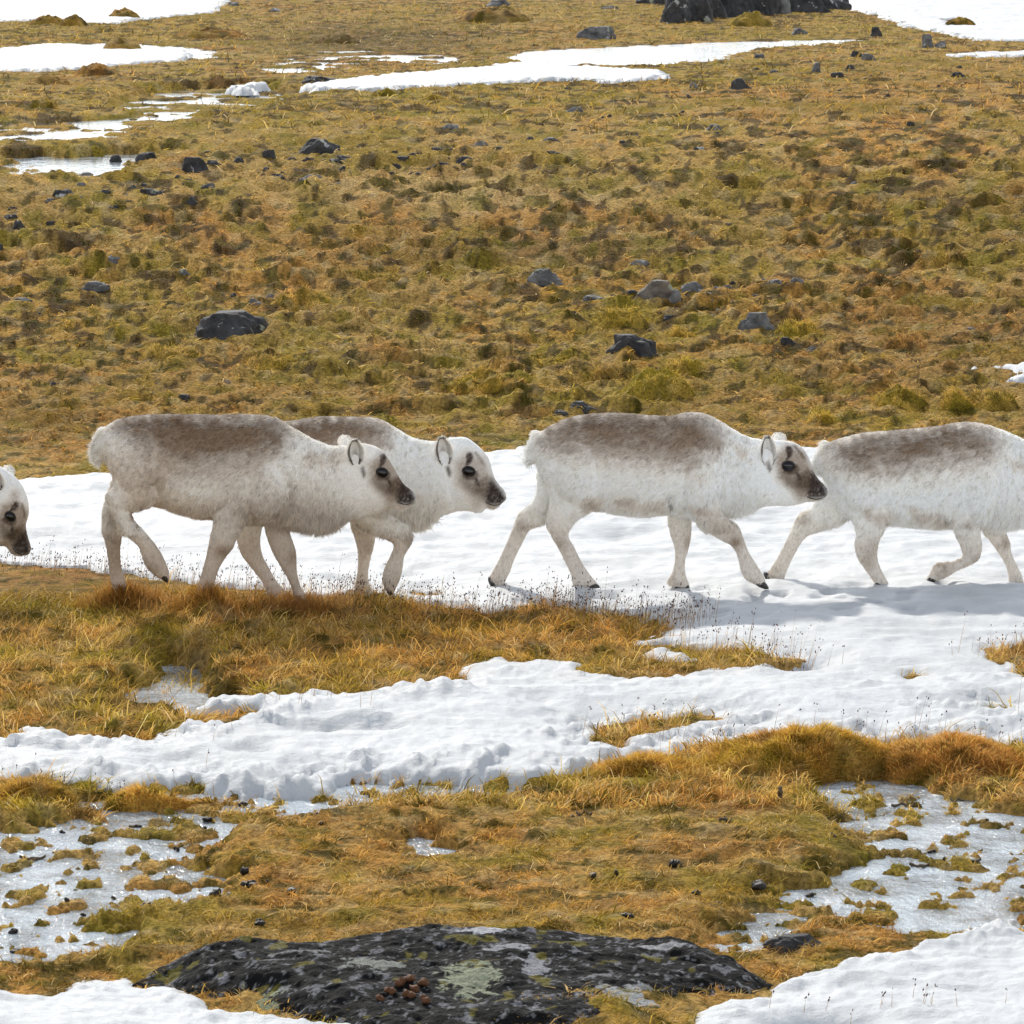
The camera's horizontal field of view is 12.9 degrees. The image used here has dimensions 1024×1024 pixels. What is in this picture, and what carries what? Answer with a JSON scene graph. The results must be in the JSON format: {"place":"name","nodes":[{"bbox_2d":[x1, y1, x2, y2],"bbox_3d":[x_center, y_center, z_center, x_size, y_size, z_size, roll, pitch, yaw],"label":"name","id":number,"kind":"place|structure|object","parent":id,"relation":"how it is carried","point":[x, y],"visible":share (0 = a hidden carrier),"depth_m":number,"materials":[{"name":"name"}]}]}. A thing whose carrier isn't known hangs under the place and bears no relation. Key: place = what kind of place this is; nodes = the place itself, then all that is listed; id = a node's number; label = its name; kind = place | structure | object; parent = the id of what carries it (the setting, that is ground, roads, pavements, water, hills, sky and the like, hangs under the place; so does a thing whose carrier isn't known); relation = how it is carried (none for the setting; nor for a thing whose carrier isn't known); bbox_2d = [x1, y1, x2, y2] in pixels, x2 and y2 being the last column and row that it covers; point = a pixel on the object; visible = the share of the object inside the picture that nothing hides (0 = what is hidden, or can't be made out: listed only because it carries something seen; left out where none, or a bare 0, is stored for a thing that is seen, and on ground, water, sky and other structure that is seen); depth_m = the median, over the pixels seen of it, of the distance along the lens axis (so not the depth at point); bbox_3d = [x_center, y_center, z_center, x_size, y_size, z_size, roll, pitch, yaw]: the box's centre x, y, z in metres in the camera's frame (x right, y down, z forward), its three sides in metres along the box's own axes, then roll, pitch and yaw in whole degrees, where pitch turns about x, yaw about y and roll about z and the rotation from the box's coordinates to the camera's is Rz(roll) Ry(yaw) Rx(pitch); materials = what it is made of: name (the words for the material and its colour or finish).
{"place":"outdoors","nodes":[
{"label":"outdoors","id":0,"kind":"place"},
{"bbox_2d":[3,155,136,175],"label":"water","id":1,"kind":"structure","parent":0,"point":[94,166],"depth_m":38.89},
{"bbox_2d":[109,155,121,161],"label":"rock","id":2,"kind":"object","parent":1,"relation":"on","point":[115,158],"visible":1,"depth_m":39.19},
{"bbox_2d":[0,89,283,140],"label":"water","id":3,"kind":"structure","parent":0,"point":[101,126],"depth_m":44.10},
{"bbox_2d":[261,51,461,72],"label":"water","id":4,"kind":"structure","parent":0,"point":[405,58],"depth_m":56.45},
{"bbox_2d":[82,39,863,64],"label":"snow","id":5,"kind":"structure","parent":0,"point":[677,53],"depth_m":58.51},
{"bbox_2d":[0,0,1023,1023],"bbox_3d":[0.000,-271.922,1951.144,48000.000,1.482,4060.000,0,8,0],"label":"ground","id":6,"kind":"structure","parent":0,"point":[804,375],"depth_m":32.08,"materials":[{"name":"plant"}]},
{"bbox_2d":[0,464,30,556],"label":"reindeer","id":7,"kind":"object","parent":6,"relation":"on","point":[14,515],"visible":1,"depth_m":22.04,"materials":[{"name":"fur"}]},
{"bbox_2d":[13,220,24,229],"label":"rock","id":8,"kind":"object","parent":6,"relation":"on","point":[18,225],"visible":0.69,"depth_m":34.91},
{"bbox_2d":[29,96,58,108],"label":"moss hummock","id":9,"kind":"object","parent":6,"relation":"on","point":[45,102],"visible":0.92,"depth_m":45.39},
{"bbox_2d":[28,14,62,24],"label":"moss hummock","id":10,"kind":"object","parent":6,"relation":"on","point":[48,18],"visible":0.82,"depth_m":68.93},
{"bbox_2d":[0,769,92,804],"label":"moss hummock","id":11,"kind":"object","parent":6,"relation":"on","point":[42,785],"visible":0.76,"depth_m":17.65,"materials":[{"name":"yellow plant"}]},
{"bbox_2d":[24,75,71,85],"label":"moss hummock","id":12,"kind":"object","parent":6,"relation":"on","point":[47,79],"visible":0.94,"depth_m":49.93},
{"bbox_2d":[52,189,73,197],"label":"rock","id":13,"kind":"object","parent":6,"relation":"on","point":[60,193],"visible":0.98,"depth_m":35.95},
{"bbox_2d":[59,14,87,25],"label":"moss hummock","id":14,"kind":"object","parent":6,"relation":"on","point":[74,19],"visible":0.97,"depth_m":68.11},
{"bbox_2d":[81,281,109,293],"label":"rock","id":15,"kind":"object","parent":6,"relation":"on","point":[98,287],"visible":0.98,"depth_m":32.51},
{"bbox_2d":[74,62,118,75],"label":"moss hummock","id":16,"kind":"object","parent":6,"relation":"on","point":[96,68],"visible":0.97,"depth_m":52.01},
{"bbox_2d":[103,37,141,48],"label":"moss hummock","id":17,"kind":"object","parent":6,"relation":"on","point":[117,43],"visible":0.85,"depth_m":58.63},
{"bbox_2d":[134,152,155,163],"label":"rock","id":18,"kind":"object","parent":6,"relation":"on","point":[145,155],"visible":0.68,"depth_m":38.50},
{"bbox_2d":[98,777,197,813],"bbox_3d":[-1.407,1.134,17.655,0.462,0.210,0.320,0,8,0],"label":"moss hummock","id":19,"kind":"object","parent":6,"relation":"on","point":[144,797],"visible":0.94,"depth_m":17.61,"materials":[{"name":"yellow plant"}]},
{"bbox_2d":[140,188,163,195],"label":"rock","id":20,"kind":"object","parent":6,"relation":"on","point":[150,191],"visible":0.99,"depth_m":36.11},
{"bbox_2d":[132,341,206,360],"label":"moss hummock","id":21,"kind":"object","parent":6,"relation":"on","point":[157,350],"visible":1,"depth_m":30.38,"materials":[{"name":"yellow plant"}]},
{"bbox_2d":[1,667,372,799],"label":"dried flowers","id":22,"kind":"object","parent":6,"relation":"on","point":[214,725],"visible":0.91,"depth_m":18.83,"materials":[{"name":"brown plant"}]},
{"bbox_2d":[181,157,208,172],"bbox_3d":[-2.637,-2.853,37.672,0.236,0.204,0.210,1,8,7],"label":"rock","id":23,"kind":"object","parent":6,"relation":"on","point":[194,164],"visible":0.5,"depth_m":37.60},
{"bbox_2d":[168,26,246,38],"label":"moss hummock","id":24,"kind":"object","parent":6,"relation":"on","point":[208,32],"visible":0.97,"depth_m":63.54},
{"bbox_2d":[51,574,378,617],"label":"dry grass","id":25,"kind":"structure","parent":6,"relation":"on","point":[213,591],"depth_m":21.76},
{"bbox_2d":[201,73,254,88],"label":"moss hummock","id":26,"kind":"object","parent":6,"relation":"on","point":[214,81],"visible":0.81,"depth_m":50.93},
{"bbox_2d":[194,310,269,340],"bbox_3d":[-1.941,-1.245,31.138,0.609,0.256,0.509,-2,8,-11],"label":"rock","id":27,"kind":"object","parent":6,"relation":"on","point":[222,325],"visible":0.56,"depth_m":31.04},
{"bbox_2d":[240,880,257,886],"bbox_3d":[-0.932,1.325,16.145,0.075,0.030,0.046,6,10,36],"label":"dropping","id":28,"kind":"object","parent":6,"relation":"on","point":[246,883],"visible":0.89,"depth_m":16.14,"materials":[{"name":"black"}]},
{"bbox_2d":[85,413,416,604],"bbox_3d":[-1.250,0.006,21.712,1.591,0.961,0.391,0,8,0],"label":"reindeer","id":29,"kind":"object","parent":6,"relation":"on","point":[231,476],"visible":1,"depth_m":21.58,"materials":[{"name":"fur"}]},
{"bbox_2d":[241,344,296,369],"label":"moss hummock","id":30,"kind":"object","parent":6,"relation":"on","point":[269,358],"visible":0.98,"depth_m":30.17,"materials":[{"name":"yellow plant"}]},
{"bbox_2d":[262,150,275,158],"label":"rock","id":31,"kind":"object","parent":6,"relation":"on","point":[268,154],"visible":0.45,"depth_m":38.62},
{"bbox_2d":[267,281,334,312],"bbox_3d":[-1.490,-1.524,32.099,0.566,0.253,0.477,0,8,0],"label":"moss hummock","id":32,"kind":"object","parent":6,"relation":"on","point":[303,298],"visible":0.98,"depth_m":32.03,"materials":[{"name":"yellow plant"}]},
{"bbox_2d":[302,76,335,83],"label":"rock","id":33,"kind":"object","parent":6,"relation":"on","point":[309,79],"visible":0.42,"depth_m":50.33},
{"bbox_2d":[299,138,339,154],"bbox_3d":[-1.680,-3.137,39.370,0.432,0.225,0.385,1,8,7],"label":"rock","id":34,"kind":"object","parent":6,"relation":"on","point":[319,146],"visible":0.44,"depth_m":39.24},
{"bbox_2d":[313,34,359,43],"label":"moss hummock","id":35,"kind":"object","parent":6,"relation":"on","point":[339,38],"visible":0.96,"depth_m":61.20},
{"bbox_2d":[0,536,733,634],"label":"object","id":36,"kind":"object","parent":6,"relation":"on","point":[553,607],"visible":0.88,"depth_m":21.90,"materials":[{"name":"brown plant"}]},
{"bbox_2d":[237,416,505,596],"bbox_3d":[-0.784,-0.011,22.184,1.512,0.925,0.374,0,8,0],"label":"reindeer","id":37,"kind":"object","parent":6,"relation":"on","point":[441,476],"visible":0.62,"depth_m":22.08,"materials":[{"name":"fur"}]},
{"bbox_2d":[370,88,396,95],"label":"moss hummock","id":38,"kind":"object","parent":6,"relation":"on","point":[388,91],"visible":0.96,"depth_m":47.69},
{"bbox_2d":[421,94,443,99],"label":"moss hummock","id":39,"kind":"object","parent":6,"relation":"on","point":[431,96],"visible":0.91,"depth_m":46.87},
{"bbox_2d":[442,124,458,129],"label":"rock","id":40,"kind":"object","parent":6,"relation":"on","point":[452,126],"visible":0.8,"depth_m":42.35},
{"bbox_2d":[132,923,773,1023],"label":"boulder","id":41,"kind":"object","parent":6,"relation":"on","point":[499,971],"visible":0.94,"depth_m":14.58,"materials":[{"name":"stone"}]},
{"bbox_2d":[384,986,395,994],"bbox_3d":[-0.386,1.514,14.332,0.040,0.032,0.025,0,8,0],"label":"dropping","id":42,"kind":"object","parent":41,"relation":"on","point":[390,990],"visible":1,"depth_m":14.32,"materials":[{"name":"brown"}]},
{"bbox_2d":[394,977,405,986],"bbox_3d":[-0.355,1.493,14.389,0.042,0.032,0.027,-5,9,-30],"label":"dropping","id":43,"kind":"object","parent":41,"relation":"on","point":[400,981],"visible":1,"depth_m":14.38,"materials":[{"name":"brown"}]},
{"bbox_2d":[402,989,415,997],"bbox_3d":[-0.326,1.524,14.308,0.046,0.033,0.034,0,8,0],"label":"dropping","id":44,"kind":"object","parent":41,"relation":"on","point":[408,993],"visible":1,"depth_m":14.30,"materials":[{"name":"brown"}]},
{"bbox_2d":[417,977,428,985],"bbox_3d":[-0.283,1.493,14.386,0.040,0.031,0.028,0,8,0],"label":"dropping","id":45,"kind":"object","parent":41,"relation":"on","point":[424,981],"visible":1,"depth_m":14.38,"materials":[{"name":"brown"}]},
{"bbox_2d":[420,994,430,1003],"bbox_3d":[-0.274,1.533,14.250,0.028,0.031,0.040,-7,11,-41],"label":"dropping","id":46,"kind":"object","parent":41,"relation":"on","point":[424,998],"visible":1,"depth_m":14.24,"materials":[{"name":"brown"}]},
{"bbox_2d":[445,363,509,394],"bbox_3d":[-0.243,-0.852,29.545,0.566,0.234,0.462,0,8,0],"label":"moss hummock","id":47,"kind":"object","parent":6,"relation":"on","point":[485,380],"visible":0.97,"depth_m":29.46,"materials":[{"name":"yellow plant"}]},
{"bbox_2d":[456,5,532,22],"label":"moss hummock","id":48,"kind":"object","parent":6,"relation":"on","point":[504,14],"visible":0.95,"depth_m":70.12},
{"bbox_2d":[486,0,509,6],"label":"rock","id":49,"kind":"object","parent":6,"relation":"on","point":[496,2],"visible":0.47,"depth_m":78.36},
{"bbox_2d":[0,0,1023,1023],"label":"snow","id":50,"kind":"structure","parent":6,"relation":"on","point":[501,714],"depth_m":20.02,"materials":[{"name":"snow"}]},
{"bbox_2d":[109,7,139,17],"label":"moss hummock","id":51,"kind":"object","parent":50,"relation":"on","point":[124,12],"visible":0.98,"depth_m":71.38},
{"bbox_2d":[488,412,827,588],"bbox_3d":[0.717,-0.044,22.332,1.674,0.906,0.391,0,8,0],"label":"reindeer","id":52,"kind":"object","parent":50,"relation":"on","point":[709,474],"visible":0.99,"depth_m":22.20,"materials":[{"name":"fur"}]},
{"bbox_2d":[560,566,844,670],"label":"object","id":53,"kind":"object","parent":50,"relation":"on","point":[786,654],"visible":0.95,"depth_m":20.62,"materials":[{"name":"brown plant"}]},
{"bbox_2d":[582,671,1022,745],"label":"dried flowers","id":54,"kind":"object","parent":50,"relation":"on","point":[780,723],"visible":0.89,"depth_m":18.75,"materials":[{"name":"brown plant"}]},
{"bbox_2d":[769,978,1006,1023],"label":"dried flowers","id":55,"kind":"object","parent":50,"relation":"on","point":[924,995],"visible":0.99,"depth_m":14.27,"materials":[{"name":"brown plant"}]},
{"bbox_2d":[763,421,1023,584],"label":"reindeer","id":56,"kind":"object","parent":50,"relation":"on","point":[964,481],"visible":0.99,"depth_m":22.40,"materials":[{"name":"fur"}]},
{"bbox_2d":[0,759,1023,1023],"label":"dry grass","id":57,"kind":"structure","parent":6,"relation":"on","point":[508,891],"depth_m":16.12,"materials":[{"name":"plant"}]},
{"bbox_2d":[0,0,1023,134],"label":"dry grass","id":58,"kind":"structure","parent":6,"relation":"on","point":[588,90],"depth_m":51.02,"materials":[{"name":"plant"}]},
{"bbox_2d":[526,268,563,286],"bbox_3d":[0.237,-1.687,32.806,0.330,0.151,0.266,1,8,6],"label":"rock","id":59,"kind":"object","parent":6,"relation":"on","point":[542,277],"visible":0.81,"depth_m":32.73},
{"bbox_2d":[552,410,568,416],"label":"rock","id":60,"kind":"object","parent":6,"relation":"on","point":[563,412],"visible":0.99,"depth_m":28.79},
{"bbox_2d":[570,401,599,413],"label":"rock","id":61,"kind":"object","parent":6,"relation":"on","point":[586,407],"visible":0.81,"depth_m":28.85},
{"bbox_2d":[583,295,603,300],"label":"rock","id":62,"kind":"object","parent":6,"relation":"on","point":[588,297],"visible":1,"depth_m":32.22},
{"bbox_2d":[576,26,615,39],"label":"rock","id":63,"kind":"object","parent":6,"relation":"on","point":[600,32],"visible":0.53,"depth_m":62.86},
{"bbox_2d":[587,360,628,381],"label":"moss hummock","id":64,"kind":"object","parent":6,"relation":"on","point":[608,371],"visible":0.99,"depth_m":29.73,"materials":[{"name":"brown plant"}]},
{"bbox_2d":[589,302,650,330],"bbox_3d":[0.749,-1.344,31.388,0.510,0.218,0.486,0,8,0],"label":"moss hummock","id":65,"kind":"object","parent":6,"relation":"on","point":[631,316],"visible":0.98,"depth_m":31.31,"materials":[{"name":"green plant"}]},
{"bbox_2d":[606,334,656,356],"bbox_3d":[0.808,-1.097,30.482,0.353,0.193,0.269,0,8,2],"label":"rock","id":66,"kind":"object","parent":6,"relation":"on","point":[642,347],"visible":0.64,"depth_m":30.42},
{"bbox_2d":[630,260,649,265],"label":"rock","id":67,"kind":"object","parent":6,"relation":"on","point":[644,262],"visible":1,"depth_m":33.37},
{"bbox_2d":[589,746,710,776],"bbox_3d":[0.555,1.016,18.144,0.625,0.143,0.390,0,8,0],"label":"grass hummock","id":68,"kind":"object","parent":6,"relation":"on","point":[638,760],"depth_m":18.10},
{"bbox_2d":[634,0,665,3],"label":"rock","id":69,"kind":"object","parent":6,"relation":"on","point":[650,1],"visible":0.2,"depth_m":80.07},
{"bbox_2d":[634,280,673,299],"bbox_3d":[1.029,-1.552,32.346,0.347,0.210,0.247,-4,9,-29],"label":"rock","id":70,"kind":"object","parent":6,"relation":"on","point":[659,288],"visible":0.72,"depth_m":32.27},
{"bbox_2d":[614,364,695,399],"bbox_3d":[0.942,-0.835,29.352,0.608,0.269,0.532,0,8,0],"label":"moss hummock","id":71,"kind":"object","parent":6,"relation":"on","point":[646,383],"visible":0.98,"depth_m":29.25,"materials":[{"name":"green plant"}]},
{"bbox_2d":[668,289,681,303],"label":"rock","id":72,"kind":"object","parent":6,"relation":"on","point":[675,297],"visible":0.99,"depth_m":32.26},
{"bbox_2d":[660,0,691,23],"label":"rock","id":73,"kind":"object","parent":6,"relation":"on","point":[676,11],"visible":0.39,"depth_m":69.79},
{"bbox_2d":[669,858,682,867],"bbox_3d":[0.589,1.266,16.308,0.050,0.045,0.032,0,8,0],"label":"dropping","id":74,"kind":"object","parent":6,"relation":"on","point":[674,863],"visible":1,"depth_m":16.30,"materials":[{"name":"black"}]},
{"bbox_2d":[657,352,710,375],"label":"moss hummock","id":75,"kind":"object","parent":6,"relation":"on","point":[683,365],"visible":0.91,"depth_m":29.90,"materials":[{"name":"yellow plant"}]},
{"bbox_2d":[667,325,700,337],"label":"moss hummock","id":76,"kind":"object","parent":6,"relation":"on","point":[678,331],"visible":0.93,"depth_m":31.11,"materials":[{"name":"yellow plant"}]},
{"bbox_2d":[681,281,702,292],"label":"rock","id":77,"kind":"object","parent":6,"relation":"on","point":[694,285],"visible":0.98,"depth_m":32.59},
{"bbox_2d":[687,0,713,21],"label":"rock","id":78,"kind":"object","parent":6,"relation":"on","point":[701,10],"visible":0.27,"depth_m":70.27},
{"bbox_2d":[712,0,727,17],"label":"rock","id":79,"kind":"object","parent":6,"relation":"on","point":[719,10],"visible":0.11,"depth_m":71.80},
{"bbox_2d":[720,0,749,17],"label":"rock","id":80,"kind":"object","parent":6,"relation":"on","point":[735,8],"visible":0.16,"depth_m":72.56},
{"bbox_2d":[730,78,751,89],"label":"rock","id":81,"kind":"object","parent":6,"relation":"on","point":[738,83],"visible":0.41,"depth_m":48.87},
{"bbox_2d":[729,11,772,26],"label":"moss hummock","id":82,"kind":"object","parent":6,"relation":"on","point":[753,18],"visible":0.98,"depth_m":68.36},
{"bbox_2d":[737,312,774,330],"bbox_3d":[1.694,-1.279,31.276,0.319,0.198,0.263,-1,8,-9],"label":"rock","id":83,"kind":"object","parent":6,"relation":"on","point":[753,320],"visible":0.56,"depth_m":31.22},
{"bbox_2d":[750,879,766,889],"bbox_3d":[0.873,1.325,16.087,0.062,0.034,0.068,0,8,0],"label":"dropping","id":84,"kind":"object","parent":6,"relation":"on","point":[759,884],"visible":1,"depth_m":16.07,"materials":[{"name":"black"}]},
{"bbox_2d":[752,0,778,14],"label":"rock","id":85,"kind":"object","parent":6,"relation":"on","point":[767,7],"visible":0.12,"depth_m":73.67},
{"bbox_2d":[778,0,791,13],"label":"rock","id":86,"kind":"object","parent":6,"relation":"on","point":[784,6],"visible":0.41,"depth_m":73.96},
{"bbox_2d":[781,337,795,345],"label":"rock","id":87,"kind":"object","parent":6,"relation":"on","point":[786,341],"visible":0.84,"depth_m":30.70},
{"bbox_2d":[763,933,821,954],"bbox_3d":[0.953,1.454,15.171,0.223,0.075,0.161,3,9,23],"label":"rock","id":88,"kind":"object","parent":6,"relation":"on","point":[793,941],"visible":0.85,"depth_m":15.14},
{"bbox_2d":[693,718,893,785],"bbox_3d":[1.149,0.990,18.282,1.020,0.321,0.590,0,8,0],"label":"grass hummock","id":89,"kind":"object","parent":6,"relation":"on","point":[834,753],"depth_m":18.20,"materials":[{"name":"plant"}]},
{"bbox_2d":[774,317,823,336],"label":"moss hummock","id":90,"kind":"object","parent":6,"relation":"on","point":[790,328],"visible":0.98,"depth_m":31.12,"materials":[{"name":"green plant"}]},
{"bbox_2d":[791,28,807,34],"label":"rock","id":91,"kind":"object","parent":6,"relation":"on","point":[798,31],"visible":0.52,"depth_m":64.20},
{"bbox_2d":[790,0,832,12],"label":"rock","id":92,"kind":"object","parent":6,"relation":"on","point":[809,6],"visible":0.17,"depth_m":74.79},
{"bbox_2d":[806,408,838,423],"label":"moss hummock","id":93,"kind":"object","parent":6,"relation":"on","point":[822,416],"visible":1,"depth_m":28.52,"materials":[{"name":"yellow plant"}]},
{"bbox_2d":[822,0,851,9],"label":"rock","id":94,"kind":"object","parent":6,"relation":"on","point":[837,4],"visible":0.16,"depth_m":76.36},
{"bbox_2d":[861,53,875,59],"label":"rock","id":95,"kind":"object","parent":6,"relation":"on","point":[866,56],"visible":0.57,"depth_m":55.39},
{"bbox_2d":[870,27,881,36],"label":"rock","id":96,"kind":"object","parent":6,"relation":"on","point":[876,31],"visible":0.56,"depth_m":64.03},
{"bbox_2d":[868,382,932,411],"bbox_3d":[2.495,-0.732,29.052,0.436,0.226,0.475,-7,11,-41],"label":"moss hummock","id":97,"kind":"object","parent":6,"relation":"on","point":[905,398],"visible":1,"depth_m":28.96,"materials":[{"name":"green plant"}]},
{"bbox_2d":[880,328,928,349],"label":"moss hummock","id":98,"kind":"object","parent":6,"relation":"on","point":[912,340],"visible":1,"depth_m":30.72,"materials":[{"name":"brown plant"}]},
{"bbox_2d":[922,34,933,47],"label":"rock","id":99,"kind":"object","parent":6,"relation":"on","point":[927,40],"visible":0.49,"depth_m":59.60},
{"bbox_2d":[868,727,1023,785],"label":"grass hummock","id":100,"kind":"object","parent":6,"relation":"on","point":[947,747],"depth_m":18.17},
{"bbox_2d":[926,247,973,266],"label":"moss hummock","id":101,"kind":"object","parent":6,"relation":"on","point":[940,259],"visible":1,"depth_m":33.46,"materials":[{"name":"yellow plant"}]},
{"bbox_2d":[939,383,975,411],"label":"moss hummock","id":102,"kind":"object","parent":6,"relation":"on","point":[955,396],"visible":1,"depth_m":28.89,"materials":[{"name":"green plant"}]},
{"bbox_2d":[945,17,975,24],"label":"moss hummock","id":103,"kind":"object","parent":6,"relation":"on","point":[960,21],"visible":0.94,"depth_m":68.33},
{"bbox_2d":[965,191,1006,206],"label":"moss hummock","id":104,"kind":"object","parent":6,"relation":"on","point":[985,198],"visible":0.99,"depth_m":35.83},
{"bbox_2d":[949,614,1022,661],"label":"dried flowers","id":105,"kind":"object","parent":6,"relation":"on","point":[992,643],"visible":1,"depth_m":20.53,"materials":[{"name":"brown plant"}]},
{"bbox_2d":[967,386,1023,410],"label":"moss hummock","id":106,"kind":"object","parent":6,"relation":"on","point":[987,399],"visible":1,"depth_m":28.93,"materials":[{"name":"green plant"}]},
{"bbox_2d":[0,664,1023,962],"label":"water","id":107,"kind":"structure","parent":0,"point":[922,884],"depth_m":16.54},
{"bbox_2d":[0,128,1023,478],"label":"dry grass","id":108,"kind":"structure","parent":0,"point":[1014,204],"depth_m":33.23,"materials":[{"name":"plant"}]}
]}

